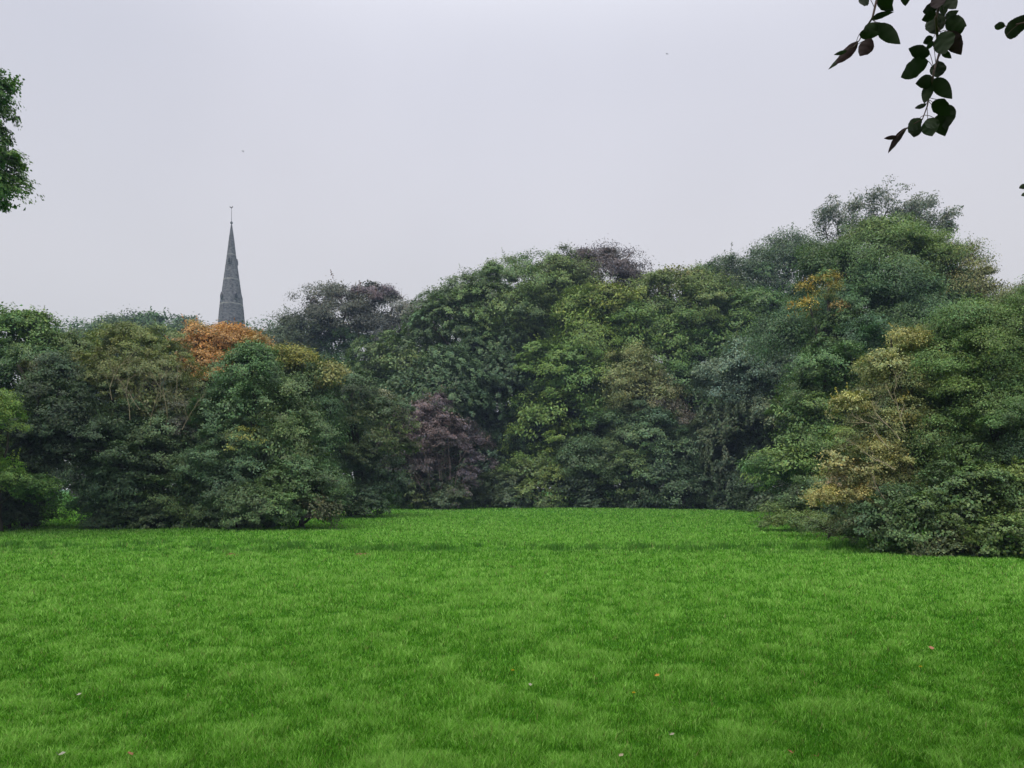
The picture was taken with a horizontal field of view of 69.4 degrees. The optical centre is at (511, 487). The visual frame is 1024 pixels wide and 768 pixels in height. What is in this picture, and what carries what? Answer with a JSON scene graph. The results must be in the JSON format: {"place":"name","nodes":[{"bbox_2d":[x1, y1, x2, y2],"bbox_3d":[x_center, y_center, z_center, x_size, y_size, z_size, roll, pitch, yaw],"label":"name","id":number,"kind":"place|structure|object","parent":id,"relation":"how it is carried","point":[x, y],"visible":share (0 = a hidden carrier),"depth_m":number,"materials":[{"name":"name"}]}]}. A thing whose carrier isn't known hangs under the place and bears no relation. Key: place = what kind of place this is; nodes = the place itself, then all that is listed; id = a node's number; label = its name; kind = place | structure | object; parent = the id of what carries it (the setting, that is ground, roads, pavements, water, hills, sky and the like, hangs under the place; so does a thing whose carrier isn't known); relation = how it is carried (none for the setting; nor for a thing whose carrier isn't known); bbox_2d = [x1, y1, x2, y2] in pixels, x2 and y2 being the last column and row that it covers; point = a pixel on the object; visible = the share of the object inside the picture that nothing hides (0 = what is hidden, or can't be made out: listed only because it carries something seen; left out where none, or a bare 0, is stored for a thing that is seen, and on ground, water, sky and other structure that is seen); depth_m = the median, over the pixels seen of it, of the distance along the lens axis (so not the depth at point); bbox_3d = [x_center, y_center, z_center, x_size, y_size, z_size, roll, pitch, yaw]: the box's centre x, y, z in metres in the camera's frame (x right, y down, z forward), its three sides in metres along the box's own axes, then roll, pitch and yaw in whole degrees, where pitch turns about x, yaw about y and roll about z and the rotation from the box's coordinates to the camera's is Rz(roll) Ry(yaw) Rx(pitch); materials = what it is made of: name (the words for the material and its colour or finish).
{"place":"outdoors","nodes":[
{"label":"outdoors","id":0,"kind":"place"},
{"bbox_2d":[0,490,1023,767],"bbox_3d":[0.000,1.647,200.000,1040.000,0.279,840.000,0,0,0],"label":"ground","id":1,"kind":"structure","parent":0,"point":[528,636],"depth_m":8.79,"materials":[{"name":"green plant"}]},
{"bbox_2d":[0,68,44,213],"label":"chestnut tree","id":2,"kind":"object","parent":1,"relation":"on","point":[13,160],"visible":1,"depth_m":20.27,"materials":[{"name":"green plant"}]},
{"bbox_2d":[2,493,48,530],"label":"shrub","id":3,"kind":"object","parent":1,"relation":"on","point":[9,518],"visible":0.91,"depth_m":28.81,"materials":[{"name":"green plant"}]},
{"bbox_2d":[0,387,75,531],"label":"young lime","id":4,"kind":"object","parent":1,"relation":"on","point":[29,483],"visible":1,"depth_m":27.12,"materials":[{"name":"green plant"}]},
{"bbox_2d":[0,302,105,461],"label":"ash sapling","id":5,"kind":"object","parent":1,"relation":"on","point":[27,325],"visible":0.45,"depth_m":37.15,"materials":[{"name":"green plant"}]},
{"bbox_2d":[0,348,131,526],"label":"dark elder","id":6,"kind":"object","parent":1,"relation":"on","point":[60,374],"visible":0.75,"depth_m":29.70,"materials":[{"name":"green plant"}]},
{"bbox_2d":[35,316,107,496],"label":"tree","id":7,"kind":"object","parent":1,"relation":"on","point":[76,326],"visible":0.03,"depth_m":132.04,"materials":[{"name":"green plant"}]},
{"bbox_2d":[76,492,140,529],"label":"shrub","id":8,"kind":"object","parent":1,"relation":"on","point":[95,513],"visible":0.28,"depth_m":28.49,"materials":[{"name":"green plant"}]},
{"bbox_2d":[64,310,162,414],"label":"tree","id":9,"kind":"object","parent":1,"relation":"on","point":[96,322],"visible":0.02,"depth_m":135.05,"materials":[{"name":"green plant"}]},
{"bbox_2d":[63,319,213,521],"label":"olive willow","id":10,"kind":"object","parent":1,"relation":"on","point":[147,363],"visible":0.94,"depth_m":31.59,"materials":[{"name":"green plant"}]},
{"bbox_2d":[97,306,183,407],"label":"tree","id":11,"kind":"object","parent":1,"relation":"on","point":[139,318],"visible":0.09,"depth_m":135.79,"materials":[{"name":"green plant"}]},
{"bbox_2d":[56,394,225,530],"bbox_3d":[-14.704,-0.897,29.814,6.938,5.914,5.106,0,0,0],"label":"ivy thicket","id":12,"kind":"object","parent":1,"relation":"on","point":[104,490],"visible":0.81,"depth_m":28.79,"materials":[{"name":"green plant"}]},
{"bbox_2d":[103,494,189,528],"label":"shrub","id":13,"kind":"object","parent":1,"relation":"on","point":[141,517],"visible":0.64,"depth_m":28.22,"materials":[{"name":"green plant"}]},
{"bbox_2d":[147,495,223,528],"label":"shrub","id":14,"kind":"object","parent":1,"relation":"on","point":[183,519],"visible":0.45,"depth_m":28.34,"materials":[{"name":"green plant"}]},
{"bbox_2d":[152,307,221,494],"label":"tree","id":15,"kind":"object","parent":1,"relation":"on","point":[176,321],"visible":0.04,"depth_m":139.46,"materials":[{"name":"green plant"}]},
{"bbox_2d":[14,409,365,506],"bbox_3d":[-30.189,-2.526,61.896,39.132,11.603,13.866,0,0,0],"label":"backing tree","id":16,"kind":"object","parent":1,"relation":"on","point":[62,475],"visible":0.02,"depth_m":59.14,"materials":[{"name":"green plant"}]},
{"bbox_2d":[162,314,277,506],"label":"orange maple","id":17,"kind":"object","parent":1,"relation":"on","point":[206,349],"visible":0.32,"depth_m":37.53,"materials":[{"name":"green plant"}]},
{"bbox_2d":[218,206,244,327],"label":"church steeple","id":18,"kind":"object","parent":1,"relation":"on","point":[231,308],"visible":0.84,"depth_m":198.35,"materials":[{"name":"stone"}]},
{"bbox_2d":[190,500,279,529],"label":"shrub","id":19,"kind":"object","parent":1,"relation":"on","point":[243,521],"visible":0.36,"depth_m":27.73,"materials":[{"name":"green plant"}]},
{"bbox_2d":[214,315,280,418],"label":"tree","id":20,"kind":"object","parent":1,"relation":"on","point":[247,325],"visible":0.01,"depth_m":138.34,"materials":[{"name":"green plant"}]},
{"bbox_2d":[162,338,360,527],"bbox_3d":[-9.845,-2.194,29.536,7.460,7.853,4.853,0,0,0],"label":"sycamore tree","id":21,"kind":"object","parent":1,"relation":"on","point":[244,358],"visible":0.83,"depth_m":29.03,"materials":[{"name":"green plant"}]},
{"bbox_2d":[194,453,359,530],"bbox_3d":[-8.726,0.152,28.113,6.026,3.154,4.052,0,0,-32],"label":"holly bush","id":22,"kind":"object","parent":1,"relation":"on","point":[271,507],"visible":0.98,"depth_m":27.40,"materials":[{"name":"green plant"}]},
{"bbox_2d":[233,340,354,518],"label":"yellow topped tree","id":23,"kind":"object","parent":1,"relation":"on","point":[292,358],"visible":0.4,"depth_m":37.36,"materials":[{"name":"green plant"}]},
{"bbox_2d":[261,269,440,476],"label":"copper beech","id":24,"kind":"object","parent":1,"relation":"on","point":[359,314],"visible":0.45,"depth_m":88.93,"materials":[{"name":"grey plant"}]},
{"bbox_2d":[273,362,428,516],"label":"hawthorn tree","id":25,"kind":"object","parent":1,"relation":"on","point":[359,454],"visible":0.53,"depth_m":40.92,"materials":[{"name":"green plant"}]},
{"bbox_2d":[310,480,400,517],"bbox_3d":[-9.065,0.523,40.918,5.388,2.513,4.254,0,0,0],"label":"shrub","id":26,"kind":"object","parent":1,"relation":"on","point":[362,508],"visible":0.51,"depth_m":39.92,"materials":[{"name":"green plant"}]},
{"bbox_2d":[331,354,454,481],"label":"tree","id":27,"kind":"object","parent":1,"relation":"on","point":[345,396],"visible":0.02,"depth_m":71.23,"materials":[{"name":"green plant"}]},
{"bbox_2d":[372,464,443,508],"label":"shrub","id":28,"kind":"object","parent":1,"relation":"on","point":[415,497],"visible":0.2,"depth_m":53.48,"materials":[{"name":"green plant"}]},
{"bbox_2d":[391,491,467,508],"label":"shrub","id":29,"kind":"object","parent":1,"relation":"on","point":[412,505],"visible":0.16,"depth_m":54.88,"materials":[{"name":"green plant"}]},
{"bbox_2d":[367,380,499,508],"bbox_3d":[-6.128,-3.205,54.555,10.532,9.814,7.934,0,0,0],"label":"plum bush","id":30,"kind":"object","parent":1,"relation":"on","point":[425,461],"visible":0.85,"depth_m":53.52,"materials":[{"name":"purple plant"}]},
{"bbox_2d":[414,465,483,509],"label":"shrub","id":31,"kind":"object","parent":1,"relation":"on","point":[447,486],"visible":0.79,"depth_m":53.01,"materials":[{"name":"green plant"}]},
{"bbox_2d":[338,242,616,502],"bbox_3d":[-2.624,-10.324,67.566,26.820,26.654,16.506,0,0,-25],"label":"beech tree","id":32,"kind":"object","parent":1,"relation":"on","point":[473,376],"visible":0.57,"depth_m":64.92,"materials":[{"name":"green plant"}]},
{"bbox_2d":[455,489,517,507],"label":"shrub","id":33,"kind":"object","parent":1,"relation":"on","point":[490,504],"visible":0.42,"depth_m":56.24,"materials":[{"name":"green plant"}]},
{"bbox_2d":[465,466,542,507],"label":"shrub","id":34,"kind":"object","parent":1,"relation":"on","point":[501,478],"visible":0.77,"depth_m":56.36,"materials":[{"name":"green plant"}]},
{"bbox_2d":[414,304,602,476],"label":"tree","id":35,"kind":"object","parent":1,"relation":"on","point":[508,394],"visible":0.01,"depth_m":77.07,"materials":[{"name":"green plant"}]},
{"bbox_2d":[500,456,575,508],"bbox_3d":[2.316,-0.048,57.563,6.601,5.112,5.676,0,0,-36],"label":"shrub","id":36,"kind":"object","parent":1,"relation":"on","point":[540,471],"visible":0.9,"depth_m":56.28,"materials":[{"name":"green plant"}]},
{"bbox_2d":[489,279,674,502],"bbox_3d":[5.932,-8.176,63.036,16.774,19.863,10.934,0,0,0],"label":"lime tree","id":37,"kind":"object","parent":1,"relation":"on","point":[580,350],"visible":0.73,"depth_m":61.43,"materials":[{"name":"green plant"}]},
{"bbox_2d":[552,472,623,507],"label":"shrub","id":38,"kind":"object","parent":1,"relation":"on","point":[584,495],"visible":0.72,"depth_m":56.09,"materials":[{"name":"green plant"}]},
{"bbox_2d":[521,237,672,474],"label":"purple beech","id":39,"kind":"object","parent":1,"relation":"on","point":[613,262],"visible":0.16,"depth_m":73.28,"materials":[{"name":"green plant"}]},
{"bbox_2d":[600,483,642,508],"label":"shrub","id":40,"kind":"object","parent":1,"relation":"on","point":[631,498],"visible":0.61,"depth_m":56.13,"materials":[{"name":"green plant"}]},
{"bbox_2d":[546,396,750,509],"bbox_3d":[10.736,-2.067,57.683,17.505,10.055,10.993,0,0,0],"label":"sycamore thicket","id":41,"kind":"object","parent":1,"relation":"on","point":[638,472],"visible":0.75,"depth_m":55.51,"materials":[{"name":"green plant"}]},
{"bbox_2d":[591,339,706,485],"bbox_3d":[11.269,-5.103,60.647,9.775,13.636,9.352,0,0,0],"label":"olive thorn","id":42,"kind":"object","parent":1,"relation":"on","point":[642,370],"visible":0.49,"depth_m":58.61,"materials":[{"name":"green plant"}]},
{"bbox_2d":[582,293,728,485],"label":"tree","id":43,"kind":"object","parent":1,"relation":"on","point":[607,425],"depth_m":76.03,"materials":[{"name":"green plant"}]},
{"bbox_2d":[627,484,690,507],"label":"shrub","id":44,"kind":"object","parent":1,"relation":"on","point":[657,505],"visible":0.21,"depth_m":56.67,"materials":[{"name":"green plant"}]},
{"bbox_2d":[595,261,806,504],"bbox_3d":[17.452,-9.598,66.530,22.772,22.783,16.303,0,0,0],"label":"hornbeam tree","id":45,"kind":"object","parent":1,"relation":"on","point":[708,309],"visible":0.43,"depth_m":64.46,"materials":[{"name":"green plant"}]},
{"bbox_2d":[680,481,754,509],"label":"shrub","id":46,"kind":"object","parent":1,"relation":"on","point":[718,503],"visible":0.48,"depth_m":54.74,"materials":[{"name":"green plant"}]},
{"bbox_2d":[677,283,810,447],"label":"tree","id":47,"kind":"object","parent":1,"relation":"on","point":[776,291],"visible":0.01,"depth_m":76.18,"materials":[{"name":"green plant"}]},
{"bbox_2d":[675,326,813,509],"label":"willow tree","id":48,"kind":"object","parent":1,"relation":"on","point":[742,384],"visible":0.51,"depth_m":53.66,"materials":[{"name":"green plant"}]},
{"bbox_2d":[726,463,790,511],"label":"shrub","id":49,"kind":"object","parent":1,"relation":"on","point":[756,497],"visible":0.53,"depth_m":48.74,"materials":[{"name":"green plant"}]},
{"bbox_2d":[681,222,837,340],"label":"oak","id":50,"kind":"object","parent":1,"relation":"on","point":[765,268],"visible":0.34,"depth_m":84.40,"materials":[{"name":"green plant"}]},
{"bbox_2d":[749,473,882,531],"bbox_3d":[11.493,0.605,27.644,4.752,2.717,3.163,0,0,42],"label":"dark shrub","id":51,"kind":"object","parent":1,"relation":"on","point":[792,501],"visible":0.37,"depth_m":27.62,"materials":[{"name":"green plant"}]},
{"bbox_2d":[736,310,906,507],"bbox_3d":[14.266,-3.183,32.530,9.263,9.856,6.020,0,0,0],"label":"hazel tree","id":52,"kind":"object","parent":1,"relation":"on","point":[810,368],"visible":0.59,"depth_m":32.18,"materials":[{"name":"green plant"}]},
{"bbox_2d":[777,269,868,408],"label":"golden maple","id":53,"kind":"object","parent":1,"relation":"on","point":[842,314],"visible":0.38,"depth_m":41.10,"materials":[{"name":"green plant"}]},
{"bbox_2d":[765,505,889,545],"bbox_3d":[10.056,1.106,23.070,2.672,1.404,5.942,0,0,0],"label":"bramble","id":54,"kind":"object","parent":1,"relation":"on","point":[822,518],"visible":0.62,"depth_m":24.17,"materials":[{"name":"green plant"}]},
{"bbox_2d":[736,212,1013,452],"bbox_3d":[22.962,-7.760,44.224,19.346,19.181,11.951,0,0,0],"label":"great oak","id":55,"kind":"object","parent":1,"relation":"on","point":[916,287],"visible":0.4,"depth_m":43.51,"materials":[{"name":"green plant"}]},
{"bbox_2d":[804,174,963,352],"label":"ash tree","id":56,"kind":"object","parent":1,"relation":"on","point":[919,209],"visible":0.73,"depth_m":59.46,"materials":[{"name":"green plant"}]},
{"bbox_2d":[798,320,979,538],"bbox_3d":[10.431,-1.508,20.581,6.291,6.674,3.104,0,0,-33],"label":"field maple","id":57,"kind":"object","parent":1,"relation":"on","point":[887,411],"visible":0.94,"depth_m":20.09,"materials":[{"name":"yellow plant"}]},
{"bbox_2d":[788,316,1023,502],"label":"tree","id":58,"kind":"object","parent":1,"relation":"on","point":[983,414],"visible":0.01,"depth_m":35.03,"materials":[{"name":"green plant"}]},
{"bbox_2d":[829,0,1023,195],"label":"overhanging beech","id":59,"kind":"object","parent":1,"relation":"on","point":[945,41],"visible":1,"depth_m":2.18,"materials":[{"name":"green plant"}]},
{"bbox_2d":[835,448,1023,557],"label":"laurel shrub","id":60,"kind":"object","parent":1,"relation":"on","point":[920,509],"visible":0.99,"depth_m":17.77,"materials":[{"name":"green plant"}]},
{"bbox_2d":[881,284,1023,547],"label":"green maple","id":61,"kind":"object","parent":1,"relation":"on","point":[997,349],"visible":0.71,"depth_m":19.96,"materials":[{"name":"green plant"}]},
{"bbox_2d":[980,274,1023,391],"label":"edge tree","id":62,"kind":"object","parent":1,"relation":"on","point":[1005,291],"visible":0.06,"depth_m":39.32,"materials":[{"name":"green plant"}]},
{"bbox_2d":[0,0,1023,489],"label":"sky","id":63,"kind":"structure","parent":0,"point":[406,143],"materials":[{"name":"grey"}]}
]}

